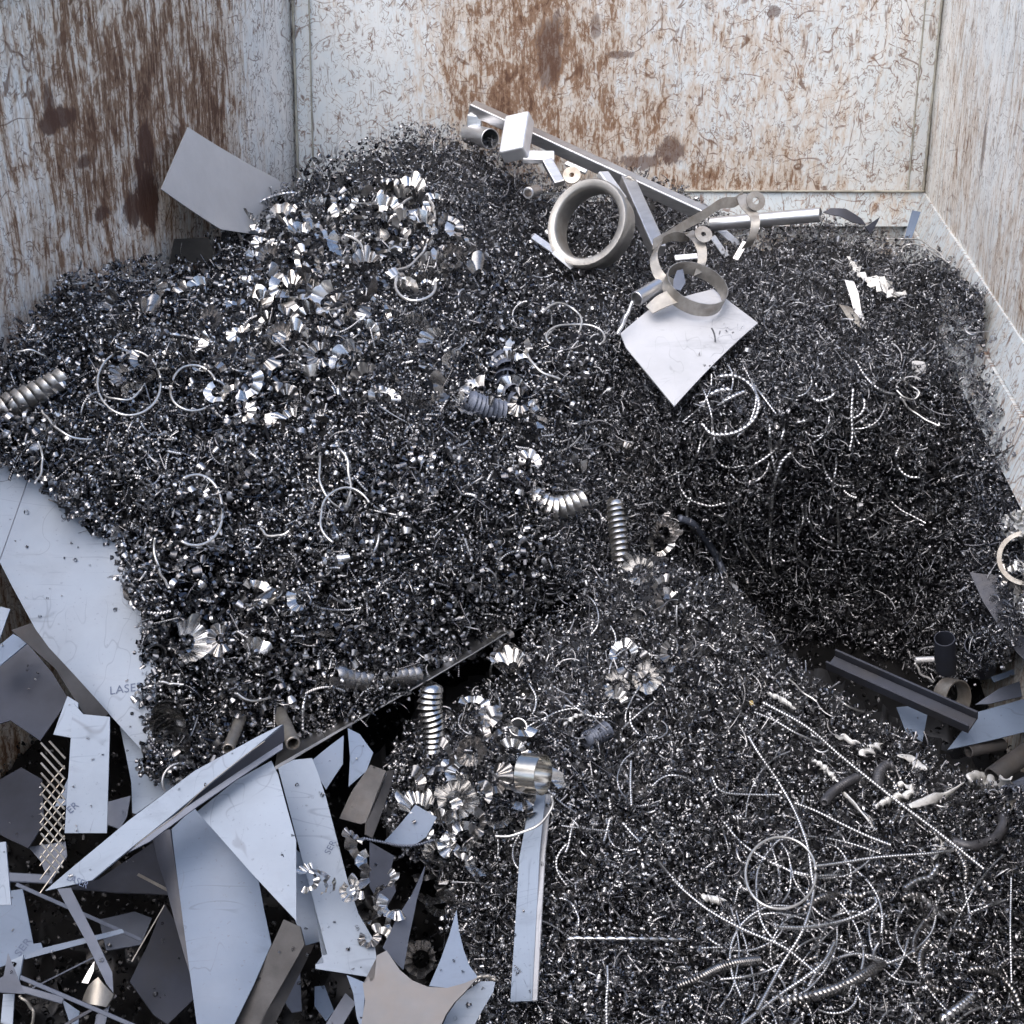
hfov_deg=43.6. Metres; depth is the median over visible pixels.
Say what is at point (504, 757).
fan curl
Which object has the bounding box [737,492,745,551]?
coiled chip
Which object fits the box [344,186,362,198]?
fan curl
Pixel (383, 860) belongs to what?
steel plate
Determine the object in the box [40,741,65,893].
wire grid
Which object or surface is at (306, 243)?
fan curl
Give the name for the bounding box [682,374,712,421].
coiled chip
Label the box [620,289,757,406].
square plate
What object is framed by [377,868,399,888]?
fan curl
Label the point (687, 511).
coiled chip
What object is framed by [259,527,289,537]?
wire ring
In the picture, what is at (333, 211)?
fan curl
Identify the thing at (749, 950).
coiled chip
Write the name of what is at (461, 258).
fan curl
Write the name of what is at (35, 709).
steel plate
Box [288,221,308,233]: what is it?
fan curl
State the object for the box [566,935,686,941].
coiled chip
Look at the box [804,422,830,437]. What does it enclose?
coiled chip
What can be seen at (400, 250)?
fan curl
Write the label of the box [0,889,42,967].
film sheet
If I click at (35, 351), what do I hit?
wire ring
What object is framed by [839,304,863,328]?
steel strip
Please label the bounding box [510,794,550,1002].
edged strip
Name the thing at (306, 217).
fan curl
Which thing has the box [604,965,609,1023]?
coiled chip
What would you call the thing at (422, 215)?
fan curl
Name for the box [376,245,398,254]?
fan curl
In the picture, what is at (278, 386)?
fan curl
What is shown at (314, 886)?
fan curl
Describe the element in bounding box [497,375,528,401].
fan curl
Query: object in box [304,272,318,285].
fan curl
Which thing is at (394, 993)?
star plate
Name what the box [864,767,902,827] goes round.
spring
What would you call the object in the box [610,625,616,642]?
coiled chip
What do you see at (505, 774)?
fan curl
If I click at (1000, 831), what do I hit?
hose
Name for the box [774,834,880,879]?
coiled chip
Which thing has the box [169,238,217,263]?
black plate
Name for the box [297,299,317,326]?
fan curl
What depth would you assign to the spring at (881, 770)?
2.83 m
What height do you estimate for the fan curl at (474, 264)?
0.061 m
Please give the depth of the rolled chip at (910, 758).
2.91 m
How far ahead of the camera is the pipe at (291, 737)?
2.40 m
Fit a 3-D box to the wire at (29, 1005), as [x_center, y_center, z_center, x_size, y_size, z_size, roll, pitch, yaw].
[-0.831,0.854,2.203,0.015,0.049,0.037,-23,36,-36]
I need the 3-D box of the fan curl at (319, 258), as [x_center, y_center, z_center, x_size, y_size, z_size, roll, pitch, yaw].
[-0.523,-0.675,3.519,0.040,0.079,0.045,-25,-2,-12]
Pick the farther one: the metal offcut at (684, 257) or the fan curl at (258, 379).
the metal offcut at (684, 257)
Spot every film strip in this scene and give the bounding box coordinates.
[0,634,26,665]
[0,842,11,904]
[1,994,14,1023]
[25,929,124,958]
[65,703,109,832]
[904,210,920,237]
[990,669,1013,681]
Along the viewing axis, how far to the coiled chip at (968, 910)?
2.56 m
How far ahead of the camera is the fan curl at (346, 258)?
3.58 m
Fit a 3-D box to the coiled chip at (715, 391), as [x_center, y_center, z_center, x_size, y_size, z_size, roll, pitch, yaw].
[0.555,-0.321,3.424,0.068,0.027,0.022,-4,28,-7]
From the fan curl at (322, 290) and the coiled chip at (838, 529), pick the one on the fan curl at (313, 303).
the fan curl at (322, 290)
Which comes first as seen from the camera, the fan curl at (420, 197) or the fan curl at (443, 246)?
the fan curl at (443, 246)
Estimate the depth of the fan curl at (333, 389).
3.03 m
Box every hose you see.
[677,515,726,574]
[952,813,1009,851]
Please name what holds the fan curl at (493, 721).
on the fan curl at (491, 711)
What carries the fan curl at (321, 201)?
on the swarf at (20, 439)
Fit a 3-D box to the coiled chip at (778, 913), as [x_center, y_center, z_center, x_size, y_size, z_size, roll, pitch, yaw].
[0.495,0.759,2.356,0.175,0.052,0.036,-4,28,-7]
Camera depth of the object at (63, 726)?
2.30 m
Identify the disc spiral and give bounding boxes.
[0,368,67,416]
[149,700,190,758]
[325,664,422,691]
[417,680,444,753]
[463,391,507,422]
[486,350,526,405]
[519,487,588,521]
[580,721,613,748]
[606,496,628,577]
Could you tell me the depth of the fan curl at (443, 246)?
3.82 m
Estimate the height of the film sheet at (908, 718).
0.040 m
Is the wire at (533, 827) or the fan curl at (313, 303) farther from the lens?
the fan curl at (313, 303)
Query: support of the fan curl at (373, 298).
on the fan curl at (390, 311)
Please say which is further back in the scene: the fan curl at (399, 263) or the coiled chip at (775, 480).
the fan curl at (399, 263)
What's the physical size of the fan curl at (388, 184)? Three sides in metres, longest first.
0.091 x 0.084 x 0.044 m
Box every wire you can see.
[18,994,34,1023]
[134,741,264,846]
[386,235,427,270]
[495,795,553,837]
[714,513,763,570]
[788,678,817,702]
[832,694,868,712]
[887,238,942,270]
[896,377,919,399]
[899,396,939,426]
[901,243,949,263]
[914,663,933,682]
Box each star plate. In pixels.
[361,950,476,1023]
[429,910,476,987]
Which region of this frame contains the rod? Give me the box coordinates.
[616,300,633,334]
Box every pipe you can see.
[222,711,246,753]
[272,706,299,749]
[709,207,821,230]
[964,738,1006,757]
[985,741,1023,780]
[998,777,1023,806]
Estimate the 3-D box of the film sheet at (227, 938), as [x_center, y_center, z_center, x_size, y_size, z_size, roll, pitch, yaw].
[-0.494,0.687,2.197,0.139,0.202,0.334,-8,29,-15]
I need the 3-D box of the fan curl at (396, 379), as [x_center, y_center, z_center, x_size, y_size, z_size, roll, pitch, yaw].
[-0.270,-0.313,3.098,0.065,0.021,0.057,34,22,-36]
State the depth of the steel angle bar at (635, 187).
4.16 m
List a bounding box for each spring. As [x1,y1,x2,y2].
[677,955,761,990]
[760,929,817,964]
[777,959,885,1006]
[790,969,806,1009]
[801,891,863,910]
[814,927,825,978]
[819,773,860,806]
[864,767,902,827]
[871,760,894,792]
[895,857,949,879]
[900,891,926,909]
[902,864,940,892]
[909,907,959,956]
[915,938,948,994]
[916,892,946,920]
[925,828,969,882]
[939,992,976,1023]
[942,926,978,941]
[967,964,1023,1007]
[995,953,1023,971]
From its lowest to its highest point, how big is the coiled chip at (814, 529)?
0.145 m
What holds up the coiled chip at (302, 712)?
on the swarf at (20, 439)
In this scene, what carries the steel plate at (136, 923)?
on the loose swarf at (282, 855)
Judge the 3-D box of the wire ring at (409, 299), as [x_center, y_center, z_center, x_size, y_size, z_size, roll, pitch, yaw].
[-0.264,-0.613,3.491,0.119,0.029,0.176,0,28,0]
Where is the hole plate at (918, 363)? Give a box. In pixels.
[912,361,925,373]
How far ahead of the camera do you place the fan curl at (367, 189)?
3.97 m
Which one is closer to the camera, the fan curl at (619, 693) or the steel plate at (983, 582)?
the fan curl at (619, 693)
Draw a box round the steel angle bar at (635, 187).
[467,100,707,255]
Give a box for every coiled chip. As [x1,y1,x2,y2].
[164,332,215,342]
[261,191,297,202]
[300,688,308,731]
[363,837,433,846]
[489,659,524,676]
[496,838,499,873]
[511,835,519,869]
[525,708,579,728]
[527,683,537,715]
[548,789,575,813]
[554,842,568,886]
[559,897,579,926]
[563,696,608,718]
[564,820,574,853]
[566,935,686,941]
[577,593,599,635]
[602,818,610,842]
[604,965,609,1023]
[607,831,637,851]
[608,646,641,672]
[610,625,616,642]
[616,753,631,798]
[621,822,640,841]
[623,702,653,726]
[624,682,645,723]
[628,711,638,734]
[629,760,632,806]
[651,774,694,787]
[656,860,682,887]
[665,423,701,478]
[670,451,676,472]
[671,878,815,972]
[677,474,725,506]
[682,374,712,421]
[685,497,695,530]
[693,527,701,593]
[698,383,714,441]
[699,916,788,952]
[700,373,760,436]
[702,946,789,1005]
[709,387,732,397]
[710,436,744,468]
[711,776,780,796]
[717,365,733,405]
[718,512,731,561]
[719,908,739,1009]
[719,964,778,980]
[721,390,745,403]
[722,820,836,877]
[724,425,753,448]
[728,904,795,997]
[730,462,769,483]
[735,911,755,991]
[737,383,756,436]
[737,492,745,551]
[738,985,776,1023]
[739,358,777,415]
[740,941,835,1023]
[740,973,765,1022]
[742,912,827,936]
[744,751,789,817]
[746,735,815,1012]
[753,428,784,465]
[753,711,817,743]
[755,828,794,946]
[759,1013,799,1023]
[761,701,984,869]
[766,495,771,548]
[768,424,783,485]
[768,451,791,509]
[769,544,776,578]
[769,843,780,903]
[769,913,802,978]
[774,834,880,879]
[777,897,878,929]
[778,835,880,853]
[780,843,791,902]
[784,924,838,996]
[790,864,838,925]
[790,936,857,959]
[793,802,891,846]
[794,415,813,423]
[794,537,833,570]
[797,376,812,397]
[798,493,803,532]
[798,923,840,968]
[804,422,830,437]
[804,505,836,545]
[805,1001,813,1023]
[807,952,892,987]
[809,387,834,402]
[812,405,829,443]
[815,885,864,968]
[816,849,953,867]
[816,994,857,1014]
[821,458,850,487]
[821,942,899,964]
[825,843,852,890]
[826,456,837,514]
[831,910,876,920]
[836,508,839,543]
[841,398,865,419]
[842,963,861,1009]
[843,859,883,933]
[848,387,854,450]
[852,408,858,443]
[854,360,896,395]
[854,403,886,429]
[855,992,897,1012]
[858,497,878,520]
[868,897,921,983]
[868,1008,914,1023]
[877,478,925,522]
[878,1002,925,1023]
[880,938,908,985]
[886,889,937,964]
[891,999,914,1018]
[894,447,920,478]
[895,906,931,969]
[912,913,943,947]
[916,969,959,1023]
[936,853,1003,958]
[953,1004,992,1023]
[960,838,972,924]
[970,897,1017,913]
[991,962,1010,1023]
[1009,876,1012,983]
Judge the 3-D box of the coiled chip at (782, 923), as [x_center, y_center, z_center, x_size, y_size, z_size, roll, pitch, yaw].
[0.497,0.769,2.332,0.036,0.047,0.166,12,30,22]
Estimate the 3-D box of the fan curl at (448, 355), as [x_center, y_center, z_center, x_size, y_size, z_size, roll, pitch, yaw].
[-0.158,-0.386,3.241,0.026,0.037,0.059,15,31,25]
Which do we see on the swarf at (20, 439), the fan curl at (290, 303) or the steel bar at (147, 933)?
the fan curl at (290, 303)
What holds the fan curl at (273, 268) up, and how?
on the swarf at (20, 439)
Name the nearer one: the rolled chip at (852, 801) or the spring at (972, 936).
the spring at (972, 936)
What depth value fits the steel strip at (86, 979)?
2.26 m
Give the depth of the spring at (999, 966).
2.47 m
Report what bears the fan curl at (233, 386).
on the swarf at (20, 439)
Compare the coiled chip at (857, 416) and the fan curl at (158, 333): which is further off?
the coiled chip at (857, 416)
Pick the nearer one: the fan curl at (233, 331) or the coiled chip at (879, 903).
the coiled chip at (879, 903)
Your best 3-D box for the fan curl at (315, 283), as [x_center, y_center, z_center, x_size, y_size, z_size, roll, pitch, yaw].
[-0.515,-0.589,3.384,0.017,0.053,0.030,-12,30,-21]
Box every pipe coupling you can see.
[933,678,971,706]
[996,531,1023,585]
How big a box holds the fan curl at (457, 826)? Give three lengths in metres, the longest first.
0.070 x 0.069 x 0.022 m
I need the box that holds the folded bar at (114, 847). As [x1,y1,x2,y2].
[45,724,283,890]
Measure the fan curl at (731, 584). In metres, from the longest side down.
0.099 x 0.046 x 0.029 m
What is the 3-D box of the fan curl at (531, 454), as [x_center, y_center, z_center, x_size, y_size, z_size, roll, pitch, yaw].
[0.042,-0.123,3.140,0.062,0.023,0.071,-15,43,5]
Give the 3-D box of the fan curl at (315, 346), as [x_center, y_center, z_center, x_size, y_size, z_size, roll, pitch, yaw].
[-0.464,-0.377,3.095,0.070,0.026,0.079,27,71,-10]
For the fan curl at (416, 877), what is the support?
on the swarf at (983, 560)
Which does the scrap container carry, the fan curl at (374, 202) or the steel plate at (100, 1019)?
the steel plate at (100, 1019)
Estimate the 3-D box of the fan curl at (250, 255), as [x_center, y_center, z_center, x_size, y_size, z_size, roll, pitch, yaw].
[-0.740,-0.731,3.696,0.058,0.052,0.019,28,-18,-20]
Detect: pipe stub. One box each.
[461,124,498,148]
[509,718,527,741]
[523,184,541,198]
[631,279,662,305]
[934,631,956,676]
[964,634,995,679]
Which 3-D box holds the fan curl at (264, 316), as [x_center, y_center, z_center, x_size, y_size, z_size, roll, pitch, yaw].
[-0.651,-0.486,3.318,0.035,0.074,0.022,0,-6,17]
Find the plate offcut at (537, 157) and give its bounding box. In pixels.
[523,151,553,163]
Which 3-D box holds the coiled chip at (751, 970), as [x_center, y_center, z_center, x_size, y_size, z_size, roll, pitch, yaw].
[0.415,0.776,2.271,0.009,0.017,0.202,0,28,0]
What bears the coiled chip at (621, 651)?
on the swarf at (720, 932)
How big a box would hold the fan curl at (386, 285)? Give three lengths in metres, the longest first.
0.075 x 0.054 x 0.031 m
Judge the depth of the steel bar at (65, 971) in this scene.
2.33 m
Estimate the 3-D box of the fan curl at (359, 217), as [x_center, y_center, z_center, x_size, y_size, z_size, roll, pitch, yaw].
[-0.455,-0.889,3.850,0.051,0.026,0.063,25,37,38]
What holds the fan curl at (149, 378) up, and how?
on the swarf at (20, 439)
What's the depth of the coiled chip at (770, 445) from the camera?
3.40 m
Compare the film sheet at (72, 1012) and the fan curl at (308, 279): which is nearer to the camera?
the film sheet at (72, 1012)
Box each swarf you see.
[0,123,1023,791]
[0,509,1011,1023]
[0,546,1023,1023]
[369,118,1023,1023]
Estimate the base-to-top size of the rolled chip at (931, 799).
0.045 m
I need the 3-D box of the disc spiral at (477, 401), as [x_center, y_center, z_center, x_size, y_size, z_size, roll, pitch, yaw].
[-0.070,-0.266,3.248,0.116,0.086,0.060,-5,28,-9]
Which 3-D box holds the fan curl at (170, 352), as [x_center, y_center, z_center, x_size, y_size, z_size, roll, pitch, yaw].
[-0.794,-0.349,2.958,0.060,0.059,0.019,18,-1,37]
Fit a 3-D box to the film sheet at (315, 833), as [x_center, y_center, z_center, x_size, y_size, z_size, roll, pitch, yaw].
[-0.321,0.618,2.233,0.105,0.209,0.356,-9,29,-16]
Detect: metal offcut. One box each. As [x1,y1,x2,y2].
[531,233,552,253]
[552,251,572,269]
[674,253,697,260]
[711,235,728,257]
[716,230,739,248]
[733,241,745,260]
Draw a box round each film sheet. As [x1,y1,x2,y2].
[0,455,155,748]
[0,607,10,638]
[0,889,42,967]
[11,955,23,980]
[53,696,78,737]
[55,779,67,806]
[63,1001,79,1023]
[120,727,170,814]
[171,809,271,1023]
[197,761,296,920]
[278,758,375,976]
[295,850,319,944]
[313,736,343,789]
[315,986,333,1020]
[347,975,364,1023]
[348,728,372,786]
[385,805,436,846]
[443,981,494,1023]
[896,706,926,741]
[948,699,1023,749]
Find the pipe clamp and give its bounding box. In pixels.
[650,190,764,285]
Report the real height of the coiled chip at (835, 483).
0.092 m
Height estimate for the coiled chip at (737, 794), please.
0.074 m
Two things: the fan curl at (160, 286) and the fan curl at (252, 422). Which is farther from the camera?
the fan curl at (160, 286)
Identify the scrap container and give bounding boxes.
[0,0,1023,778]
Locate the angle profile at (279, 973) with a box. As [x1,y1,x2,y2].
[236,920,314,1023]
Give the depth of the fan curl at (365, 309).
3.35 m
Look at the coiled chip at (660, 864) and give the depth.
2.39 m
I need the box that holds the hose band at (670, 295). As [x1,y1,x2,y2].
[646,261,727,315]
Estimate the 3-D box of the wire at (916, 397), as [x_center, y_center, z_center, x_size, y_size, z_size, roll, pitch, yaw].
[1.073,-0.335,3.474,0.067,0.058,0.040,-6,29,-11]
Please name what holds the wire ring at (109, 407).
on the swarf at (20, 439)
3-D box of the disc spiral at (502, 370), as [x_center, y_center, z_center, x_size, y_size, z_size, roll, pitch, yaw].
[-0.018,-0.352,3.361,0.072,0.097,0.249,-6,29,-12]
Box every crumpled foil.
[847,256,906,297]
[1001,506,1023,540]
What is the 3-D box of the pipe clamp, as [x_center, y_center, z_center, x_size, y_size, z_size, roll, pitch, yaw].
[0.589,-0.812,3.788,0.487,0.191,0.195,-22,35,-35]
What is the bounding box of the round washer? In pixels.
[563,166,580,183]
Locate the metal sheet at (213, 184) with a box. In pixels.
[161,127,290,234]
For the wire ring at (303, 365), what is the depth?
3.07 m
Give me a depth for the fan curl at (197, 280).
3.36 m
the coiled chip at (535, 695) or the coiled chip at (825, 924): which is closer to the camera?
the coiled chip at (825, 924)
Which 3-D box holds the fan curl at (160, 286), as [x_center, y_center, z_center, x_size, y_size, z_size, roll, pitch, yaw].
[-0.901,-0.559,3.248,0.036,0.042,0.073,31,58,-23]
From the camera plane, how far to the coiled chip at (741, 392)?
3.41 m
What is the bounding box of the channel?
[826,649,977,732]
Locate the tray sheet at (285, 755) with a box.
[275,625,507,769]
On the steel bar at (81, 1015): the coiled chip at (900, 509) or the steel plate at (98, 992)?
the steel plate at (98, 992)
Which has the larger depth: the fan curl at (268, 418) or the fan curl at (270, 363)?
the fan curl at (270, 363)
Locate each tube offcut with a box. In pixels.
[499,111,533,162]
[542,158,563,186]
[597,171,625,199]
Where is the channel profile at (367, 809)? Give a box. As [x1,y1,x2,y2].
[339,765,394,837]
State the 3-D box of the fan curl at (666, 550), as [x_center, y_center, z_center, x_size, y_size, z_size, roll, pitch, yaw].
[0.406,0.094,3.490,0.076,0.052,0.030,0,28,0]
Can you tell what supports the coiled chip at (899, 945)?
on the swarf at (720, 932)
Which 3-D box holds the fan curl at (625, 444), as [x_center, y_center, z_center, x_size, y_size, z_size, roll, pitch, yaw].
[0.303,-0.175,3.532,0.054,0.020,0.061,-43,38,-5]
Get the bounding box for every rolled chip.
[563,713,584,725]
[701,893,726,904]
[768,692,795,709]
[812,759,838,781]
[835,733,860,744]
[842,792,874,829]
[858,742,882,756]
[875,781,914,808]
[897,754,926,770]
[908,782,963,807]
[932,838,946,859]
[966,770,1011,791]
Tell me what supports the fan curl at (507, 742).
on the swarf at (983, 560)
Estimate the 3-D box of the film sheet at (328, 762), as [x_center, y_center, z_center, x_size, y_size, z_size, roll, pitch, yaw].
[-0.340,0.482,2.464,0.079,0.058,0.060,-20,34,-33]
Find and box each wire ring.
[16,349,51,364]
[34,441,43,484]
[41,410,92,440]
[96,349,161,416]
[103,383,146,400]
[153,537,170,588]
[158,680,183,685]
[169,364,215,411]
[181,473,223,546]
[236,692,270,701]
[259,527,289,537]
[290,361,320,366]
[318,455,337,507]
[319,486,369,542]
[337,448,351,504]
[344,233,362,250]
[394,272,436,301]
[399,196,435,222]
[527,353,560,380]
[541,302,582,333]
[545,323,605,345]
[744,836,816,909]
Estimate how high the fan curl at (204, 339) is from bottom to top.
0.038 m
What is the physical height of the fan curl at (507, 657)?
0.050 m
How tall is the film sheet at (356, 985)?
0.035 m
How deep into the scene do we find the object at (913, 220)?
4.28 m
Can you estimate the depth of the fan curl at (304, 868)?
2.19 m
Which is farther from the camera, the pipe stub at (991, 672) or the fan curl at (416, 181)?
the fan curl at (416, 181)
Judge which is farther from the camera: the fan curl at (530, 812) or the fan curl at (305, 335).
the fan curl at (305, 335)
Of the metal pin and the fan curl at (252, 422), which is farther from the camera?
the metal pin
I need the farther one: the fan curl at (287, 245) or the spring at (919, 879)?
the fan curl at (287, 245)
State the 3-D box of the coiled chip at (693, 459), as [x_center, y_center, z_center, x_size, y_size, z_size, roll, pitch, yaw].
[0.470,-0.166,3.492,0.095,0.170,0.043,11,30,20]
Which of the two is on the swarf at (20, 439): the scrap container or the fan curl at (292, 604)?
the fan curl at (292, 604)
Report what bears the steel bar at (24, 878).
on the scrap container
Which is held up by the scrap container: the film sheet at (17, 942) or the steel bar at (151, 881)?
the steel bar at (151, 881)
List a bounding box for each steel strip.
[58,888,112,991]
[82,961,94,983]
[153,829,189,972]
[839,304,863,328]
[845,280,866,328]
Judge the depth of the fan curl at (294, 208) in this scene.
3.82 m
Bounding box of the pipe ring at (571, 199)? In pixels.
[548,178,634,269]
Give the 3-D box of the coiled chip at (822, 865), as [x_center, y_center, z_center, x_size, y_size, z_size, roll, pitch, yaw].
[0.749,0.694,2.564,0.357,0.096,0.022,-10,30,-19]
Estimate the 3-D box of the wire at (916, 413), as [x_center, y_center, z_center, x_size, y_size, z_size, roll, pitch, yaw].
[1.102,-0.274,3.458,0.121,0.062,0.019,17,32,29]
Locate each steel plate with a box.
[0,644,66,740]
[0,768,43,848]
[0,954,24,993]
[11,623,108,715]
[30,842,67,878]
[69,843,167,895]
[82,977,114,1006]
[95,1006,109,1023]
[100,911,151,950]
[107,796,130,828]
[130,904,192,1023]
[286,974,301,1012]
[326,993,354,1023]
[369,842,395,906]
[383,867,424,969]
[823,208,865,224]
[865,217,879,234]
[970,572,1023,659]
[975,681,1021,704]
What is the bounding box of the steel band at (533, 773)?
[514,752,551,795]
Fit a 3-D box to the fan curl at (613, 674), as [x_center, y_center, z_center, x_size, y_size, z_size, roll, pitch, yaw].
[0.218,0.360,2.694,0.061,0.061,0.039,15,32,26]
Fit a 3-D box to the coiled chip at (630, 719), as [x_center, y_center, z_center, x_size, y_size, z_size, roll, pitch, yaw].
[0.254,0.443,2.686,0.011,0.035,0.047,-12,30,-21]
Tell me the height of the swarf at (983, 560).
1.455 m
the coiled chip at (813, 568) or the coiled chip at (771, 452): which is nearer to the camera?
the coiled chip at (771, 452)
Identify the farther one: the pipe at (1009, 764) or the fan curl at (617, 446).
the fan curl at (617, 446)
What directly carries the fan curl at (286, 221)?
on the swarf at (20, 439)
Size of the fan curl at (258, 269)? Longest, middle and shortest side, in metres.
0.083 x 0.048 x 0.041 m
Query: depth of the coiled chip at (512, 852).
2.41 m
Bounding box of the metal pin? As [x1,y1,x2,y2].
[914,656,934,662]
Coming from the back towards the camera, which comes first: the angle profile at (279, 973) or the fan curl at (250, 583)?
the fan curl at (250, 583)
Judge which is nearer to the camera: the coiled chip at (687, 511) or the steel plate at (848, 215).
the coiled chip at (687, 511)
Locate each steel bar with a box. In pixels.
[9,872,53,883]
[15,883,141,940]
[20,975,134,1023]
[21,985,63,1003]
[32,957,93,987]
[64,994,116,1023]
[131,905,164,961]
[137,873,166,890]
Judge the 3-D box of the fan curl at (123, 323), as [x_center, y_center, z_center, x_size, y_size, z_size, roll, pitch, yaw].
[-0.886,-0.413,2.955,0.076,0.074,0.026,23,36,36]
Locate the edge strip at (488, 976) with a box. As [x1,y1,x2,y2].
[477,974,496,981]
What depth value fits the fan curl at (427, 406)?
3.01 m
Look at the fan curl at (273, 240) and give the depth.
3.75 m
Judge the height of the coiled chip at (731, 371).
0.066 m
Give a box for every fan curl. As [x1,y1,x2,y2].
[98,288,117,309]
[108,363,128,384]
[115,318,137,346]
[121,382,144,398]
[129,350,156,367]
[136,371,155,389]
[138,293,160,313]
[144,277,167,298]
[150,326,167,336]
[155,362,174,398]
[158,350,175,369]
[166,281,186,293]
[169,613,211,661]
[174,304,194,319]
[185,640,208,658]
[186,276,214,290]
[192,361,226,372]
[195,330,208,350]
[201,305,222,327]
[203,381,228,402]
[205,623,231,656]
[210,342,233,358]
[218,380,238,402]
[224,299,244,306]
[226,323,250,344]
[234,461,244,486]
[235,261,263,276]
[235,402,255,422]
[236,370,263,401]
[237,232,242,249]
[243,208,257,231]
[243,579,275,604]
[243,636,272,658]
[244,594,276,606]
[246,249,263,263]
[246,349,280,369]
[246,414,272,428]
[250,214,270,232]
[251,236,270,250]
[252,284,272,308]
[254,310,267,336]
[255,243,276,262]
[255,289,273,309]
[256,573,284,598]
[257,577,276,581]
[258,412,277,427]
[261,336,280,353]
[264,321,290,345]
[267,276,288,297]
[268,262,285,281]
[269,209,275,218]
[270,230,284,244]
[270,407,296,418]
[271,202,291,216]
[272,317,308,343]
[273,382,294,397]
[275,213,294,225]
[275,252,293,259]
[276,383,299,409]
[277,270,303,291]
[278,303,299,318]
[280,236,292,248]
[283,289,312,310]
[286,265,311,285]
[286,591,309,611]
[287,204,309,214]
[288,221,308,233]
[289,346,302,367]
[294,243,308,267]
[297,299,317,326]
[297,863,312,873]
[301,877,319,893]
[302,213,313,222]
[302,238,310,246]
[302,330,308,341]
[302,363,319,386]
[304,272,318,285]
[304,454,318,457]
[305,221,321,238]
[305,340,328,369]
[306,298,330,321]
[306,396,327,417]
[307,280,333,317]
[308,197,326,205]
[309,869,329,882]
[311,629,335,637]
[312,279,319,287]
[314,223,327,242]
[314,245,323,257]
[314,252,332,275]
[316,325,331,340]
[320,186,346,197]
[320,882,327,895]
[324,292,344,309]
[324,381,340,394]
[325,215,335,231]
[325,254,349,265]
[325,307,353,333]
[325,354,344,377]
[326,229,343,255]
[328,204,338,218]
[328,338,354,368]
[330,195,357,214]
[330,877,335,892]
[335,207,353,230]
[339,878,359,902]
[340,232,363,244]
[342,827,363,843]
[343,253,352,274]
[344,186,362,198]
[344,837,366,864]
[345,297,371,317]
[346,362,376,382]
[348,873,364,898]
[350,245,380,269]
[351,215,367,218]
[352,241,356,252]
[352,312,365,319]
[355,276,377,304]
[355,345,381,358]
[355,849,368,867]
[357,931,381,948]
[358,213,379,225]
[358,863,371,888]
[361,184,392,197]
[363,906,386,924]
[365,229,386,240]
[365,319,379,340]
[366,194,395,205]
[367,384,400,403]
[370,271,389,288]
[370,296,392,310]
[371,923,390,938]
[372,884,383,913]
[374,224,400,244]
[375,190,388,211]
[376,194,402,215]
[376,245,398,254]
[376,894,405,920]
[377,179,399,192]
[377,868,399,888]
[380,213,393,235]
[385,263,395,279]
[385,267,409,290]
[385,304,407,322]
[385,909,399,929]
[389,208,406,231]
[392,371,409,386]
[394,183,415,205]
[394,246,406,253]
[395,228,410,242]
[395,788,435,811]
[397,259,413,272]
[397,276,419,295]
[399,338,409,356]
[399,390,424,405]
[400,171,425,193]
[402,208,427,229]
[402,217,416,238]
[402,312,429,331]
[403,260,421,276]
[404,940,435,978]
[405,190,428,205]
[407,209,436,227]
[408,209,416,214]
[410,237,433,256]
[410,812,433,846]
[411,765,426,790]
[412,267,438,284]
[412,873,448,883]
[413,393,436,410]
[417,205,436,213]
[417,890,454,904]
[418,327,443,344]
[419,251,435,270]
[422,838,455,862]
[423,193,440,207]
[424,736,454,774]
[425,886,456,916]
[426,223,438,234]
[427,808,453,838]
[430,370,449,403]
[431,248,436,259]
[434,778,478,819]
[435,791,462,824]
[435,873,461,902]
[436,197,448,212]
[436,251,449,283]
[437,827,457,858]
[438,213,463,231]
[439,241,449,248]
[441,753,478,780]
[442,350,459,369]
[443,243,464,268]
[444,821,475,852]
[445,222,460,236]
[448,773,473,796]
[448,890,473,907]
[453,805,487,840]
[454,234,469,246]
[454,243,476,256]
[454,850,472,861]
[455,391,480,414]
[457,254,464,262]
[457,736,486,767]
[459,696,489,718]
[460,375,484,391]
[462,250,484,275]
[465,858,485,875]
[468,824,481,847]
[474,355,483,371]
[476,762,512,793]
[479,705,502,727]
[483,706,502,741]
[483,781,492,803]
[486,816,513,828]
[487,630,513,638]
[487,749,513,761]
[488,350,514,369]
[488,395,494,406]
[489,642,520,672]
[490,645,524,669]
[493,636,510,651]
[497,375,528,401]
[499,781,524,792]
[501,737,530,753]
[503,338,531,360]
[504,808,535,819]
[507,387,530,416]
[507,718,536,736]
[512,794,535,810]
[518,449,542,468]
[519,411,547,428]
[528,399,547,424]
[541,448,556,467]
[552,767,570,788]
[577,459,589,474]
[604,440,622,455]
[604,668,629,699]
[608,638,637,661]
[610,476,628,484]
[613,440,632,453]
[614,683,628,703]
[616,650,649,679]
[622,552,653,584]
[625,444,642,461]
[631,659,662,694]
[648,537,674,555]
[650,512,669,523]
[651,574,671,599]
[654,587,676,614]
[655,519,682,542]
[659,640,670,661]
[662,639,693,671]
[723,575,737,591]
[727,579,752,590]
[1001,576,1007,584]
[1008,560,1023,578]
[1008,582,1016,589]
[1013,585,1022,598]
[1013,595,1023,613]
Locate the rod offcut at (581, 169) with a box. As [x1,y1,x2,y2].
[565,161,586,174]
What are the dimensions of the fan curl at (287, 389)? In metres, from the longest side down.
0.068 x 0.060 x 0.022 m

